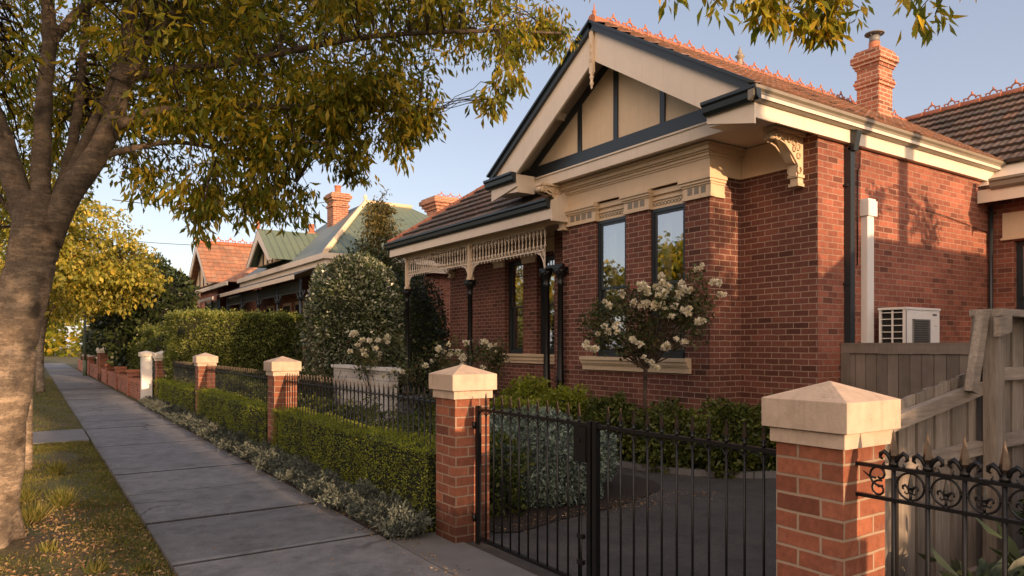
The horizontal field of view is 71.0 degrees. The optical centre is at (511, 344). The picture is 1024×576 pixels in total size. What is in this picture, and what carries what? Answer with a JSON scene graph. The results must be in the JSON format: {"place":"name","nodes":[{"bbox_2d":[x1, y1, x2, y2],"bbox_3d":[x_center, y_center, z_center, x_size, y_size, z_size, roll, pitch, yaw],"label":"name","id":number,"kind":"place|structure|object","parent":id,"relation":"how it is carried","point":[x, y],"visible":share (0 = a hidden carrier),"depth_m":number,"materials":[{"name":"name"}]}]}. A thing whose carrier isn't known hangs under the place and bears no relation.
{"place":"outdoors","nodes":[
{"label":"outdoors","id":0,"kind":"place"},
{"bbox_2d":[189,236,260,312],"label":"red tiled house","id":1,"kind":"structure","parent":0,"point":[217,270],"depth_m":36.06,"materials":[{"name":"tile"}]},
{"bbox_2d":[44,348,426,539],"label":"ground","id":2,"kind":"structure","parent":0,"point":[71,361],"depth_m":71.18,"materials":[{"name":"soil"}]},
{"bbox_2d":[33,367,83,431],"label":"verge","id":3,"kind":"structure","parent":2,"relation":"on","point":[45,406],"depth_m":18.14,"materials":[{"name":"green plant"}]},
{"bbox_2d":[0,233,97,377],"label":"street tree","id":4,"kind":"object","parent":3,"relation":"on","point":[51,323],"visible":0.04,"depth_m":37.63,"materials":[{"name":"yellow plant"}]},
{"bbox_2d":[0,175,172,392],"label":"street tree","id":5,"kind":"object","parent":3,"relation":"on","point":[106,277],"visible":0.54,"depth_m":26.29,"materials":[{"name":"yellow plant"}]},
{"bbox_2d":[33,429,88,443],"bbox_3d":[-9.521,1.786,12.970,3.140,0.128,1.950,0,0,-34],"label":"footpath crossing","id":6,"kind":"object","parent":2,"relation":"on","point":[59,436],"visible":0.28,"depth_m":13.46,"materials":[{"name":"concrete"}]},
{"bbox_2d":[46,306,85,332],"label":"street tree","id":7,"kind":"object","parent":2,"relation":"on","point":[57,327],"depth_m":50.88,"materials":[{"name":"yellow plant"}]},
{"bbox_2d":[35,307,103,356],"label":"distant trees","id":8,"kind":"object","parent":2,"relation":"on","point":[51,347],"visible":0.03,"depth_m":104.25,"materials":[{"name":"yellow plant"}]},
{"bbox_2d":[77,354,96,378],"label":"brick wall","id":9,"kind":"structure","parent":2,"relation":"on","point":[90,362],"depth_m":41.05,"materials":[{"name":"brick"}]},
{"bbox_2d":[77,329,96,362],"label":"dark hedge","id":10,"kind":"object","parent":2,"relation":"on","point":[90,346],"visible":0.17,"depth_m":46.41,"materials":[{"name":"green plant"}]},
{"bbox_2d":[0,440,175,575],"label":"verge","id":11,"kind":"structure","parent":2,"relation":"on","point":[15,546],"depth_m":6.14,"materials":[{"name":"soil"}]},
{"bbox_2d":[19,486,44,502],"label":"grass tuft","id":12,"kind":"object","parent":11,"relation":"on","point":[27,495],"visible":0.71,"depth_m":7.93,"materials":[{"name":"green plant"}]},
{"bbox_2d":[19,497,57,523],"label":"grass tuft","id":13,"kind":"object","parent":11,"relation":"on","point":[31,514],"visible":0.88,"depth_m":6.98,"materials":[{"name":"green plant"}]},
{"bbox_2d":[35,536,63,553],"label":"grass tuft","id":14,"kind":"object","parent":11,"relation":"on","point":[45,547],"visible":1,"depth_m":5.78,"materials":[{"name":"green plant"}]},
{"bbox_2d":[0,10,111,469],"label":"street tree","id":15,"kind":"object","parent":11,"relation":"on","point":[29,420],"visible":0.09,"depth_m":10.38,"materials":[{"name":"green plant"}]},
{"bbox_2d":[43,458,71,475],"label":"grass tuft","id":16,"kind":"object","parent":11,"relation":"on","point":[58,468],"visible":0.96,"depth_m":9.60,"materials":[{"name":"green plant"}]},
{"bbox_2d":[41,484,81,507],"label":"grass tuft","id":17,"kind":"object","parent":11,"relation":"on","point":[65,498],"visible":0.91,"depth_m":7.58,"materials":[{"name":"green plant"}]},
{"bbox_2d":[0,498,177,575],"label":"leaf litter","id":18,"kind":"object","parent":11,"relation":"on","point":[83,543],"visible":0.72,"depth_m":6.10,"materials":[{"name":"brown plant"}]},
{"bbox_2d":[81,553,112,574],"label":"grass tuft","id":19,"kind":"object","parent":11,"relation":"on","point":[91,567],"visible":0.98,"depth_m":5.49,"materials":[{"name":"green plant"}]},
{"bbox_2d":[128,559,156,574],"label":"grass tuft","id":20,"kind":"object","parent":11,"relation":"on","point":[146,567],"visible":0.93,"depth_m":5.49,"materials":[{"name":"green plant"}]},
{"bbox_2d":[0,0,581,548],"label":"street tree","id":21,"kind":"object","parent":11,"relation":"on","point":[184,102],"visible":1,"depth_m":6.22,"materials":[{"name":"green plant"}]},
{"bbox_2d":[98,347,108,380],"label":"gate pillar","id":22,"kind":"structure","parent":2,"relation":"on","point":[103,358],"depth_m":34.51,"materials":[{"name":"brick"}]},
{"bbox_2d":[101,364,152,399],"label":"brick wall","id":23,"kind":"structure","parent":2,"relation":"on","point":[120,379],"depth_m":26.76,"materials":[{"name":"brick"}]},
{"bbox_2d":[84,252,202,369],"bbox_3d":[-15.913,-1.210,31.333,4.726,5.941,7.696,0,0,-34],"label":"evergreen tree","id":24,"kind":"object","parent":2,"relation":"on","point":[119,333],"visible":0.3,"depth_m":29.45,"materials":[{"name":"green plant"}]},
{"bbox_2d":[138,351,153,398],"bbox_3d":[-10.863,0.965,21.324,0.380,1.570,0.380,0,0,-34],"label":"rendered gate post","id":25,"kind":"object","parent":2,"relation":"on","point":[145,373],"visible":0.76,"depth_m":21.20,"materials":[{"name":"white paint"}]},
{"bbox_2d":[125,321,166,392],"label":"rounded hedge","id":26,"kind":"object","parent":2,"relation":"on","point":[153,342],"visible":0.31,"depth_m":24.83,"materials":[{"name":"green plant"}]},
{"bbox_2d":[153,351,163,397],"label":"fence pillar","id":27,"kind":"structure","parent":2,"relation":"on","point":[158,357],"depth_m":20.92,"materials":[{"name":"brick"}]},
{"bbox_2d":[153,376,194,411],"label":"box hedge","id":28,"kind":"object","parent":2,"relation":"on","point":[180,393],"visible":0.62,"depth_m":17.96,"materials":[{"name":"green plant"}]},
{"bbox_2d":[193,353,217,414],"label":"fence pillar","id":29,"kind":"structure","parent":2,"relation":"on","point":[201,361],"depth_m":15.77,"materials":[{"name":"brick"}]},
{"bbox_2d":[163,360,194,389],"bbox_3d":[-8.549,1.027,18.529,0.026,1.206,5.860,0,0,-34],"label":"iron fence panel","id":30,"kind":"object","parent":29,"relation":"attached to","point":[185,373],"visible":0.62,"depth_m":18.12,"materials":[{"name":"black metal"}]},
{"bbox_2d":[193,384,267,443],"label":"box hedge","id":31,"kind":"object","parent":2,"relation":"on","point":[249,416],"visible":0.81,"depth_m":12.76,"materials":[{"name":"green plant"}]},
{"bbox_2d":[162,305,306,394],"bbox_3d":[-8.002,0.354,20.888,4.099,2.965,1.526,0,0,-34],"label":"tall hedge","id":32,"kind":"object","parent":2,"relation":"on","point":[254,340],"visible":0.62,"depth_m":20.39,"materials":[{"name":"green plant"}]},
{"bbox_2d":[217,366,260,393],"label":"garden hedge","id":33,"kind":"object","parent":2,"relation":"on","point":[233,380],"visible":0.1,"depth_m":16.85,"materials":[{"name":"green plant"}]},
{"bbox_2d":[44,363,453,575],"bbox_3d":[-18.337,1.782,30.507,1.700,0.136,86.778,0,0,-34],"label":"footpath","id":34,"kind":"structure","parent":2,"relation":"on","point":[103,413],"depth_m":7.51,"materials":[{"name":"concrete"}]},
{"bbox_2d":[83,312,86,375],"bbox_3d":[-23.553,-0.025,39.590,0.240,3.550,0.243,0,0,-11],"label":"lamp pole","id":35,"kind":"object","parent":34,"relation":"on","point":[84,363],"visible":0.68,"depth_m":39.53,"materials":[{"name":"green metal"}]},
{"bbox_2d":[142,408,472,575],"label":"leaf litter","id":36,"kind":"object","parent":34,"relation":"on","point":[328,505],"visible":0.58,"depth_m":7.16,"materials":[{"name":"brown plant"}]},
{"bbox_2d":[264,356,300,445],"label":"fence pillar","id":37,"kind":"structure","parent":2,"relation":"on","point":[277,369],"depth_m":10.90,"materials":[{"name":"brick"}]},
{"bbox_2d":[207,364,267,407],"bbox_3d":[-5.172,1.027,13.497,0.026,1.206,5.480,0,0,-34],"label":"iron fence panel","id":38,"kind":"object","parent":37,"relation":"attached to","point":[242,374],"visible":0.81,"depth_m":13.65,"materials":[{"name":"black metal"}]},
{"bbox_2d":[139,403,426,537],"bbox_3d":[-5.857,1.722,13.863,0.480,0.001,17.650,0,0,-34],"label":"planting bed","id":39,"kind":"object","parent":2,"relation":"on","point":[360,522],"visible":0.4,"depth_m":7.54,"materials":[{"name":"soil"}]},
{"bbox_2d":[195,422,218,439],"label":"silver border plant","id":40,"kind":"object","parent":39,"relation":"on","point":[201,432],"visible":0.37,"depth_m":12.88,"materials":[{"name":"green plant"}]},
{"bbox_2d":[216,436,246,451],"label":"silver border plant","id":41,"kind":"object","parent":39,"relation":"on","point":[228,445],"visible":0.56,"depth_m":11.40,"materials":[{"name":"green plant"}]},
{"bbox_2d":[229,439,260,459],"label":"silver border plant","id":42,"kind":"object","parent":39,"relation":"on","point":[243,446],"visible":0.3,"depth_m":10.70,"materials":[{"name":"green plant"}]},
{"bbox_2d":[240,445,269,462],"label":"silver border plant","id":43,"kind":"object","parent":39,"relation":"on","point":[253,451],"visible":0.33,"depth_m":10.29,"materials":[{"name":"green plant"}]},
{"bbox_2d":[251,448,293,471],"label":"silver border plant","id":44,"kind":"object","parent":39,"relation":"on","point":[274,457],"visible":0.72,"depth_m":9.60,"materials":[{"name":"green plant"}]},
{"bbox_2d":[274,463,318,485],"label":"silver border plant","id":45,"kind":"object","parent":39,"relation":"on","point":[290,474],"visible":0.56,"depth_m":8.71,"materials":[{"name":"green plant"}]},
{"bbox_2d":[282,454,313,468],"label":"silver border plant","id":46,"kind":"object","parent":39,"relation":"on","point":[306,461],"visible":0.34,"depth_m":9.24,"materials":[{"name":"green plant"}]},
{"bbox_2d":[292,470,314,489],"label":"silver border plant","id":47,"kind":"object","parent":39,"relation":"on","point":[306,475],"visible":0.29,"depth_m":8.45,"materials":[{"name":"green plant"}]},
{"bbox_2d":[300,467,344,497],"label":"silver border plant","id":48,"kind":"object","parent":39,"relation":"on","point":[314,488],"visible":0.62,"depth_m":8.00,"materials":[{"name":"green plant"}]},
{"bbox_2d":[313,481,354,507],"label":"silver border plant","id":49,"kind":"object","parent":39,"relation":"on","point":[330,492],"visible":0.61,"depth_m":7.53,"materials":[{"name":"green plant"}]},
{"bbox_2d":[327,485,367,512],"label":"silver border plant","id":50,"kind":"object","parent":39,"relation":"on","point":[338,502],"visible":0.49,"depth_m":7.36,"materials":[{"name":"green plant"}]},
{"bbox_2d":[345,495,375,520],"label":"silver border plant","id":51,"kind":"object","parent":39,"relation":"on","point":[354,509],"visible":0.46,"depth_m":7.07,"materials":[{"name":"green plant"}]},
{"bbox_2d":[350,477,382,500],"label":"silver border plant","id":52,"kind":"object","parent":39,"relation":"on","point":[367,486],"visible":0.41,"depth_m":7.44,"materials":[{"name":"green plant"}]},
{"bbox_2d":[356,500,386,524],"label":"silver border plant","id":53,"kind":"object","parent":39,"relation":"on","point":[364,513],"visible":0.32,"depth_m":6.77,"materials":[{"name":"green plant"}]},
{"bbox_2d":[368,488,400,507],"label":"silver border plant","id":54,"kind":"object","parent":39,"relation":"on","point":[385,495],"visible":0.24,"depth_m":7.07,"materials":[{"name":"green plant"}]},
{"bbox_2d":[367,497,413,531],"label":"silver border plant","id":55,"kind":"object","parent":39,"relation":"on","point":[381,510],"visible":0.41,"depth_m":6.58,"materials":[{"name":"green plant"}]},
{"bbox_2d":[373,500,434,539],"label":"silver border plant","id":56,"kind":"object","parent":39,"relation":"on","point":[395,528],"visible":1,"depth_m":6.33,"materials":[{"name":"green plant"}]},
{"bbox_2d":[238,373,344,417],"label":"garden hedge","id":57,"kind":"object","parent":2,"relation":"on","point":[261,390],"visible":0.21,"depth_m":12.38,"materials":[{"name":"green plant"}]},
{"bbox_2d":[275,323,354,410],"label":"bare shrub","id":58,"kind":"object","parent":2,"relation":"on","point":[314,363],"visible":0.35,"depth_m":14.51,"materials":[{"name":"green plant"}]},
{"bbox_2d":[298,362,334,409],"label":"rose bush","id":59,"kind":"object","parent":2,"relation":"on","point":[303,369],"visible":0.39,"depth_m":14.37,"materials":[{"name":"green plant"}]},
{"bbox_2d":[220,185,449,387],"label":"green roofed house","id":60,"kind":"structure","parent":2,"relation":"on","point":[281,274],"depth_m":27.02,"materials":[{"name":"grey metal"}]},
{"bbox_2d":[270,404,435,533],"bbox_3d":[-2.041,1.299,8.772,0.676,0.954,5.249,0,0,-34],"label":"box hedge","id":61,"kind":"object","parent":2,"relation":"on","point":[385,463],"visible":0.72,"depth_m":7.83,"materials":[{"name":"green plant"}]},
{"bbox_2d":[299,250,408,410],"bbox_3d":[-3.580,-0.217,16.254,2.350,3.903,2.243,0,0,-34],"label":"camellia bush","id":62,"kind":"object","parent":2,"relation":"on","point":[351,292],"visible":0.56,"depth_m":15.62,"materials":[{"name":"green plant"}]},
{"bbox_2d":[331,364,400,423],"bbox_3d":[-2.869,1.080,13.851,0.250,1.340,2.880,0,0,-34],"label":"planter","id":63,"kind":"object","parent":2,"relation":"on","point":[347,372],"depth_m":13.46,"materials":[{"name":"white concrete"}]},
{"bbox_2d":[288,236,446,383],"bbox_3d":[-4.157,-0.694,21.561,4.897,5.117,3.227,0,0,-34],"label":"evergreen bush","id":64,"kind":"object","parent":2,"relation":"on","point":[398,273],"visible":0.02,"depth_m":21.27,"materials":[{"name":"green plant"}]},
{"bbox_2d":[347,329,406,422],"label":"rose bush","id":65,"kind":"object","parent":2,"relation":"on","point":[365,354],"visible":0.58,"depth_m":13.31,"materials":[{"name":"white plant"}]},
{"bbox_2d":[355,189,405,272],"bbox_3d":[-4.108,-1.526,22.125,1.700,6.551,1.837,0,0,-34],"label":"cypress","id":66,"kind":"object","parent":2,"relation":"on","point":[385,212],"visible":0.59,"depth_m":21.93,"materials":[{"name":"green plant"}]},
{"bbox_2d":[383,262,449,394],"bbox_3d":[-2.861,-0.187,20.223,2.483,4.246,2.364,0,0,-34],"label":"evergreen bush","id":67,"kind":"object","parent":2,"relation":"on","point":[426,329],"visible":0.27,"depth_m":19.70,"materials":[{"name":"green plant"}]},
{"bbox_2d":[328,395,534,519],"bbox_3d":[-1.339,1.238,9.085,1.020,1.123,5.112,0,0,-34],"label":"garden hedge","id":68,"kind":"object","parent":2,"relation":"on","point":[514,490],"visible":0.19,"depth_m":7.35,"materials":[{"name":"green plant"}]},
{"bbox_2d":[429,364,496,542],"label":"gate pillar","id":69,"kind":"structure","parent":2,"relation":"on","point":[460,391],"depth_m":6.29,"materials":[{"name":"brick"}]},
{"bbox_2d":[285,373,435,449],"bbox_3d":[-1.991,1.027,8.756,0.026,1.206,5.160,0,0,-34],"label":"iron fence panel","id":70,"kind":"object","parent":69,"relation":"attached to","point":[379,394],"visible":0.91,"depth_m":8.39,"materials":[{"name":"black metal"}]},
{"bbox_2d":[472,394,594,575],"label":"gate leaf","id":71,"kind":"object","parent":69,"relation":"attached to","point":[582,441],"visible":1,"depth_m":5.50,"materials":[{"name":"black metal"}]},
{"bbox_2d":[389,531,536,575],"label":"crossover","id":72,"kind":"object","parent":2,"relation":"on","point":[464,557],"visible":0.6,"depth_m":5.80,"materials":[{"name":"concrete"}]},
{"bbox_2d":[425,385,552,427],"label":"garden hedge","id":73,"kind":"object","parent":2,"relation":"on","point":[514,401],"visible":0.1,"depth_m":10.44,"materials":[{"name":"green plant"}]},
{"bbox_2d":[472,336,510,401],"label":"rose bush","id":74,"kind":"object","parent":2,"relation":"on","point":[499,356],"visible":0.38,"depth_m":13.98,"materials":[{"name":"green plant"}]},
{"bbox_2d":[426,404,619,507],"bbox_3d":[0.117,1.254,8.372,2.377,1.117,2.228,0,0,-5],"label":"blue grey shrub","id":75,"kind":"object","parent":2,"relation":"on","point":[573,467],"visible":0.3,"depth_m":7.69,"materials":[{"name":"green plant"}]},
{"bbox_2d":[497,373,552,410],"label":"garden shrub","id":76,"kind":"object","parent":2,"relation":"on","point":[526,385],"visible":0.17,"depth_m":12.29,"materials":[{"name":"green plant"}]},
{"bbox_2d":[533,383,593,419],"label":"garden shrub","id":77,"kind":"object","parent":2,"relation":"on","point":[563,395],"visible":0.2,"depth_m":11.28,"materials":[{"name":"green plant"}]},
{"bbox_2d":[489,473,659,531],"bbox_3d":[-0.960,1.720,10.259,3.294,0.001,7.184,0,0,-34],"label":"planting bed","id":78,"kind":"object","parent":2,"relation":"on","point":[627,488],"visible":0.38,"depth_m":7.63,"materials":[{"name":"soil"}]},
{"bbox_2d":[381,349,457,438],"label":"rose bush","id":79,"kind":"object","parent":78,"relation":"on","point":[408,372],"visible":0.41,"depth_m":12.12,"materials":[{"name":"green plant"}]},
{"bbox_2d":[422,335,497,411],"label":"rose bush","id":80,"kind":"object","parent":78,"relation":"on","point":[461,355],"visible":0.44,"depth_m":10.98,"materials":[{"name":"white plant"}]},
{"bbox_2d":[489,488,720,537],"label":"leaf litter","id":81,"kind":"object","parent":78,"relation":"on","point":[603,507],"visible":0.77,"depth_m":7.54,"materials":[{"name":"brown plant"}]},
{"bbox_2d":[573,390,642,461],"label":"garden shrub","id":82,"kind":"object","parent":2,"relation":"on","point":[597,412],"visible":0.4,"depth_m":10.37,"materials":[{"name":"green plant"}]},
{"bbox_2d":[626,396,705,473],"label":"garden shrub","id":83,"kind":"object","parent":2,"relation":"on","point":[669,449],"visible":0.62,"depth_m":9.72,"materials":[{"name":"green plant"}]},
{"bbox_2d":[384,4,1023,436],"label":"brick house","id":84,"kind":"structure","parent":2,"relation":"on","point":[632,154],"depth_m":11.59,"materials":[{"name":"red brick"}]},
{"bbox_2d":[509,260,552,353],"bbox_3d":[0.349,-0.880,17.015,0.540,2.380,1.370,0,0,-34],"label":"window","id":85,"kind":"structure","parent":84,"relation":"in","point":[515,268],"depth_m":17.18,"materials":[{"name":"glass"}]},
{"bbox_2d":[541,255,553,353],"bbox_3d":[1.065,-0.880,15.948,0.540,2.380,1.340,0,0,-34],"label":"window","id":86,"kind":"structure","parent":84,"relation":"in","point":[550,259],"depth_m":16.10,"materials":[{"name":"glass"}]},
{"bbox_2d":[598,216,625,356],"bbox_3d":[1.942,-0.985,12.532,0.540,2.590,1.370,0,0,-34],"label":"window","id":87,"kind":"structure","parent":84,"relation":"in","point":[615,227],"depth_m":12.71,"materials":[{"name":"glass"}]},
{"bbox_2d":[651,203,684,357],"bbox_3d":[2.674,-0.985,11.440,0.540,2.590,1.360,0,0,-34],"label":"window","id":88,"kind":"structure","parent":84,"relation":"in","point":[672,218],"depth_m":11.61,"materials":[{"name":"glass"}]},
{"bbox_2d":[860,198,876,342],"bbox_3d":[5.200,-1.060,10.467,0.240,2.120,0.128,0,0,-34],"label":"pipe cover","id":89,"kind":"object","parent":84,"relation":"attached to","point":[868,210],"visible":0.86,"depth_m":10.43,"materials":[{"name":"white paint"}]},
{"bbox_2d":[841,343,968,398],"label":"side gate","id":90,"kind":"structure","parent":84,"relation":"attached to","point":[901,370],"depth_m":9.50,"materials":[{"name":"grey wood"}]},
{"bbox_2d":[878,307,940,353],"bbox_3d":[5.782,-0.171,10.587,0.984,0.722,0.580,0,0,-34],"label":"air conditioner","id":91,"kind":"object","parent":84,"relation":"attached to","point":[908,325],"visible":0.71,"depth_m":10.30,"materials":[{"name":"white paint"}]},
{"bbox_2d":[1017,241,1023,309],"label":"window","id":92,"kind":"structure","parent":84,"relation":"in","point":[1020,244],"depth_m":12.50,"materials":[{"name":"black paint"}]},
{"bbox_2d":[689,396,768,478],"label":"garden shrub","id":93,"kind":"object","parent":2,"relation":"on","point":[738,415],"visible":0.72,"depth_m":9.37,"materials":[{"name":"green plant"}]},
{"bbox_2d":[749,391,775,470],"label":"garden shrub","id":94,"kind":"object","parent":2,"relation":"on","point":[771,465],"visible":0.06,"depth_m":9.48,"materials":[{"name":"green plant"}]},
{"bbox_2d":[584,0,976,55],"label":"street tree","id":95,"kind":"object","parent":2,"relation":"on","point":[829,31],"visible":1,"depth_m":5.07,"materials":[{"name":"green plant"}]},
{"bbox_2d":[761,381,900,575],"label":"gate pillar","id":96,"kind":"structure","parent":2,"relation":"on","point":[825,436],"depth_m":3.35,"materials":[{"name":"brick"}]},
{"bbox_2d":[592,407,775,575],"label":"gate leaf","id":97,"kind":"object","parent":96,"relation":"attached to","point":[597,427],"visible":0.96,"depth_m":4.41,"materials":[{"name":"black metal"}]},
{"bbox_2d":[855,430,1023,575],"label":"ornate iron fence","id":98,"kind":"object","parent":96,"relation":"attached to","point":[1005,471],"visible":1,"depth_m":2.96,"materials":[{"name":"black metal"}]},
{"bbox_2d":[885,308,1023,575],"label":"paling fence","id":99,"kind":"object","parent":2,"relation":"on","point":[979,405],"visible":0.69,"depth_m":4.45,"materials":[{"name":"beige wood"}]},
{"bbox_2d":[419,191,461,215],"bbox_3d":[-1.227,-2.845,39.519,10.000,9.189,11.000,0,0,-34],"label":"chimney","id":100,"kind":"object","parent":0,"point":[432,205],"depth_m":34.73,"materials":[{"name":"brick"}]},
{"bbox_2d":[0,0,1023,347],"label":"sky","id":101,"kind":"structure","parent":0,"point":[986,52],"materials":[{"name":"blue"}]},
{"bbox_2d":[467,466,775,575],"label":"driveway","id":102,"kind":"structure","parent":0,"point":[735,528],"depth_m":6.51,"materials":[{"name":"concrete"}]},
{"label":"planting bed","id":103,"kind":"structure","parent":0,"visible":0},
{"bbox_2d":[576,263,727,461],"bbox_3d":[1.848,0.293,10.079,2.041,2.856,1.786,0,0,-14],"label":"standard rose","id":104,"kind":"object","parent":103,"relation":"on","point":[650,348],"visible":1,"depth_m":9.87,"materials":[{"name":"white plant"}]},
{"bbox_2d":[615,461,775,478],"bbox_3d":[1.655,1.695,10.990,6.713,0.090,1.760,0,0,33],"label":"bed edging","id":105,"kind":"object","parent":103,"relation":"on","point":[704,472],"visible":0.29,"depth_m":9.49,"materials":[{"name":"concrete"}]},
{"label":"garden soil","id":106,"kind":"structure","parent":0,"visible":0},
{"bbox_2d":[917,545,1023,575],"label":"leafy plant","id":107,"kind":"object","parent":106,"relation":"on","point":[984,568],"visible":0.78,"depth_m":3.68,"materials":[{"name":"green plant"}]},
{"bbox_2d":[975,517,1023,575],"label":"leafy plant","id":108,"kind":"object","parent":106,"relation":"on","point":[1014,551],"visible":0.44,"depth_m":3.74,"materials":[{"name":"green plant"}]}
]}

